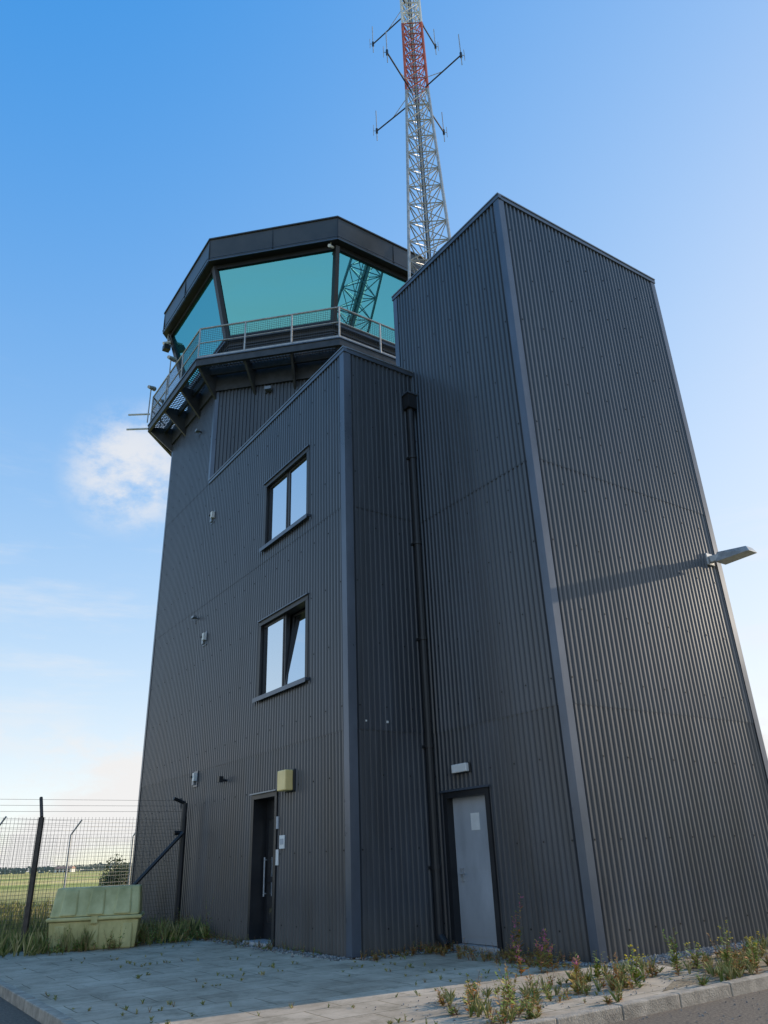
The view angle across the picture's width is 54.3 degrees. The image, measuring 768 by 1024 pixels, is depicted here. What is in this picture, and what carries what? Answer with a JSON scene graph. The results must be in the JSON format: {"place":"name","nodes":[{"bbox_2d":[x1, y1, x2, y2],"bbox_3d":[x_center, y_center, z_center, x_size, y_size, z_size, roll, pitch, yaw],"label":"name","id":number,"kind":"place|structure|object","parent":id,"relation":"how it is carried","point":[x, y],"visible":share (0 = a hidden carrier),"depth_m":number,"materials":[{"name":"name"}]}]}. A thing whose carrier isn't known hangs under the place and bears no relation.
{"place":"outdoors","nodes":[
{"label":"outdoors","id":0,"kind":"place"},
{"bbox_2d":[54,866,74,872],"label":"distant building","id":1,"kind":"structure","parent":0,"point":[69,869],"depth_m":649.64,"materials":[{"name":"white"}]},
{"bbox_2d":[0,896,169,952],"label":"tall grass","id":2,"kind":"structure","parent":0,"point":[16,925],"depth_m":22.60,"materials":[{"name":"green plant"}]},
{"bbox_2d":[0,869,341,949],"bbox_3d":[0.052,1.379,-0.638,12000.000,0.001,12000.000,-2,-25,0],"label":"ground","id":3,"kind":"structure","parent":0,"point":[43,887],"depth_m":95.27,"materials":[{"name":"green plant"}]},
{"bbox_2d":[0,862,131,874],"bbox_3d":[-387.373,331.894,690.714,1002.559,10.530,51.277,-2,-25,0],"label":"distant trees","id":4,"kind":"object","parent":3,"relation":"on","point":[98,867],"visible":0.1,"depth_m":678.93,"materials":[{"name":"green plant"}]},
{"bbox_2d":[0,816,134,921],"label":"security fence","id":5,"kind":"object","parent":3,"relation":"on","point":[68,859],"visible":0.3,"depth_m":22.91,"materials":[{"name":"metal"}]},
{"bbox_2d":[0,797,186,951],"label":"security fence","id":6,"kind":"object","parent":3,"relation":"on","point":[181,836],"visible":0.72,"depth_m":16.39,"materials":[{"name":"metal"}]},
{"bbox_2d":[98,865,128,885],"bbox_3d":[-13.790,19.219,38.788,2.001,1.708,1.342,9,-27,-23],"label":"hawthorn bush","id":7,"kind":"object","parent":3,"relation":"on","point":[105,874],"visible":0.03,"depth_m":38.53,"materials":[{"name":"green plant"}]},
{"bbox_2d":[99,854,131,885],"bbox_3d":[-12.443,17.717,36.260,1.960,2.213,2.591,-16,-28,27],"label":"hawthorn bush","id":8,"kind":"object","parent":3,"relation":"on","point":[124,878],"visible":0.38,"depth_m":35.79,"materials":[{"name":"green plant"}]},
{"bbox_2d":[0,894,767,1023],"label":"weeds","id":9,"kind":"object","parent":3,"relation":"on","point":[185,930],"visible":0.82,"depth_m":9.44,"materials":[{"name":"green plant"}]},
{"bbox_2d":[0,937,767,1023],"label":"paved apron","id":10,"kind":"object","parent":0,"point":[100,982],"visible":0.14,"depth_m":9.29,"materials":[{"name":"concrete"}]},
{"bbox_2d":[46,884,144,951],"bbox_3d":[-5.716,8.067,14.927,1.760,1.080,1.040,4,-25,-13],"label":"grit bin","id":11,"kind":"object","parent":10,"relation":"on","point":[102,909],"visible":0.95,"depth_m":14.59,"materials":[{"name":"green plastic"}]},
{"bbox_2d":[126,192,767,962],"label":"airport control tower","id":12,"kind":"structure","parent":10,"relation":"on","point":[446,644],"depth_m":14.57,"materials":[{"name":"metal"}]},
{"bbox_2d":[243,789,277,946],"bbox_3d":[-2.134,6.903,14.628,0.760,2.695,1.190,14,-29,-31],"label":"entrance door","id":13,"kind":"structure","parent":12,"relation":"in","point":[264,812],"depth_m":14.78,"materials":[{"name":"metal"}]},
{"bbox_2d":[169,245,407,387],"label":"cab window frames","id":14,"kind":"structure","parent":12,"relation":"in","point":[337,249],"depth_m":24.63,"materials":[{"name":"black metal"}]},
{"bbox_2d":[372,0,464,279],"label":"lattice antenna mast","id":15,"kind":"object","parent":12,"relation":"on","point":[415,89],"visible":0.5,"depth_m":25.59,"materials":[{"name":"metal"}]},
{"bbox_2d":[439,784,504,953],"bbox_3d":[1.497,5.888,12.445,0.245,2.455,1.320,14,-29,-31],"label":"shaft door","id":16,"kind":"structure","parent":12,"relation":"in","point":[475,914],"depth_m":12.50,"materials":[{"name":"metal"}]},
{"bbox_2d":[462,973,476,993],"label":"ragwort plant","id":17,"kind":"object","parent":10,"relation":"on","point":[473,987],"visible":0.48,"depth_m":8.17,"materials":[{"name":"green plant"}]},
{"bbox_2d":[193,937,767,1023],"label":"gravel strip","id":18,"kind":"object","parent":10,"relation":"on","point":[663,957],"visible":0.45,"depth_m":10.92,"materials":[{"name":"gravel"}]},
{"bbox_2d":[495,971,516,1002],"bbox_3d":[1.270,4.903,7.721,0.215,0.297,0.188,3,-25,-11],"label":"ragwort plant","id":19,"kind":"object","parent":10,"relation":"on","point":[507,991],"visible":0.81,"depth_m":7.73,"materials":[{"name":"green plant"}]},
{"bbox_2d":[509,934,521,962],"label":"willowherb plant","id":20,"kind":"object","parent":10,"relation":"on","point":[513,953],"visible":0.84,"depth_m":10.56,"materials":[{"name":"green plant"}]},
{"bbox_2d":[511,893,526,955],"bbox_3d":[1.948,6.084,11.002,0.258,0.858,0.242,-20,-30,33],"label":"willowherb plant","id":21,"kind":"object","parent":10,"relation":"on","point":[517,936],"visible":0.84,"depth_m":10.99,"materials":[{"name":"green plant"}]},
{"bbox_2d":[513,945,528,973],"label":"willowherb plant","id":22,"kind":"object","parent":10,"relation":"on","point":[519,962],"visible":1,"depth_m":9.45,"materials":[{"name":"green plant"}]},
{"bbox_2d":[534,939,549,972],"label":"willowherb plant","id":23,"kind":"object","parent":10,"relation":"on","point":[541,966],"visible":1,"depth_m":9.66,"materials":[{"name":"green plant"}]},
{"bbox_2d":[539,929,553,963],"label":"willowherb plant","id":24,"kind":"object","parent":10,"relation":"on","point":[545,946],"visible":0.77,"depth_m":10.42,"materials":[{"name":"green plant"}]},
{"bbox_2d":[543,938,558,970],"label":"willowherb plant","id":25,"kind":"object","parent":10,"relation":"on","point":[552,965],"visible":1,"depth_m":9.76,"materials":[{"name":"green plant"}]},
{"bbox_2d":[569,954,584,990],"bbox_3d":[2.097,5.054,8.203,0.203,0.369,0.207,-2,-25,0],"label":"willowherb plant","id":26,"kind":"object","parent":10,"relation":"on","point":[576,969],"visible":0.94,"depth_m":8.20,"materials":[{"name":"green plant"}]},
{"bbox_2d":[592,950,602,978],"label":"ragwort plant","id":27,"kind":"object","parent":10,"relation":"on","point":[599,973],"visible":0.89,"depth_m":8.97,"materials":[{"name":"green plant"}]},
{"bbox_2d":[624,944,645,984],"bbox_3d":[2.835,5.164,8.533,0.234,0.396,0.273,9,-27,-22],"label":"ragwort plant","id":28,"kind":"object","parent":10,"relation":"on","point":[636,975],"visible":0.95,"depth_m":8.50,"materials":[{"name":"green plant"}]},
{"bbox_2d":[662,927,682,970],"bbox_3d":[3.604,5.428,9.296,0.212,0.505,0.294,-2,-25,0],"label":"ragwort plant","id":29,"kind":"object","parent":10,"relation":"on","point":[675,963],"visible":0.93,"depth_m":9.26,"materials":[{"name":"green plant"}]},
{"bbox_2d":[659,947,767,990],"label":"soil verge","id":30,"kind":"structure","parent":10,"relation":"on","point":[688,981],"depth_m":9.11,"materials":[{"name":"brown soil"}]},
{"bbox_2d":[683,941,702,968],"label":"ragwort plant","id":31,"kind":"object","parent":30,"relation":"on","point":[696,958],"visible":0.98,"depth_m":9.54,"materials":[{"name":"green plant"}]},
{"bbox_2d":[717,920,733,962],"bbox_3d":[4.385,5.555,9.651,0.230,0.519,0.283,-13,-27,23],"label":"ragwort plant","id":32,"kind":"object","parent":30,"relation":"on","point":[724,950],"visible":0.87,"depth_m":9.63,"materials":[{"name":"green plant"}]},
{"bbox_2d":[744,931,761,960],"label":"ragwort plant","id":33,"kind":"object","parent":30,"relation":"on","point":[754,945],"visible":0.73,"depth_m":9.78,"materials":[{"name":"green plant"}]},
{"bbox_2d":[746,944,761,967],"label":"ragwort plant","id":34,"kind":"object","parent":30,"relation":"on","point":[749,955],"visible":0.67,"depth_m":9.41,"materials":[{"name":"green plant"}]},
{"bbox_2d":[0,989,767,1023],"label":"road","id":35,"kind":"structure","parent":0,"point":[715,1010],"depth_m":7.58,"materials":[{"name":"grey asphalt"}]},
{"bbox_2d":[0,973,767,1023],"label":"kerb","id":36,"kind":"structure","parent":35,"relation":"on","point":[35,1008],"depth_m":7.88,"materials":[{"name":"concrete"}]},
{"bbox_2d":[0,0,767,872],"label":"sky","id":37,"kind":"structure","parent":0,"point":[135,135],"materials":[{"name":"blue"}]}
]}

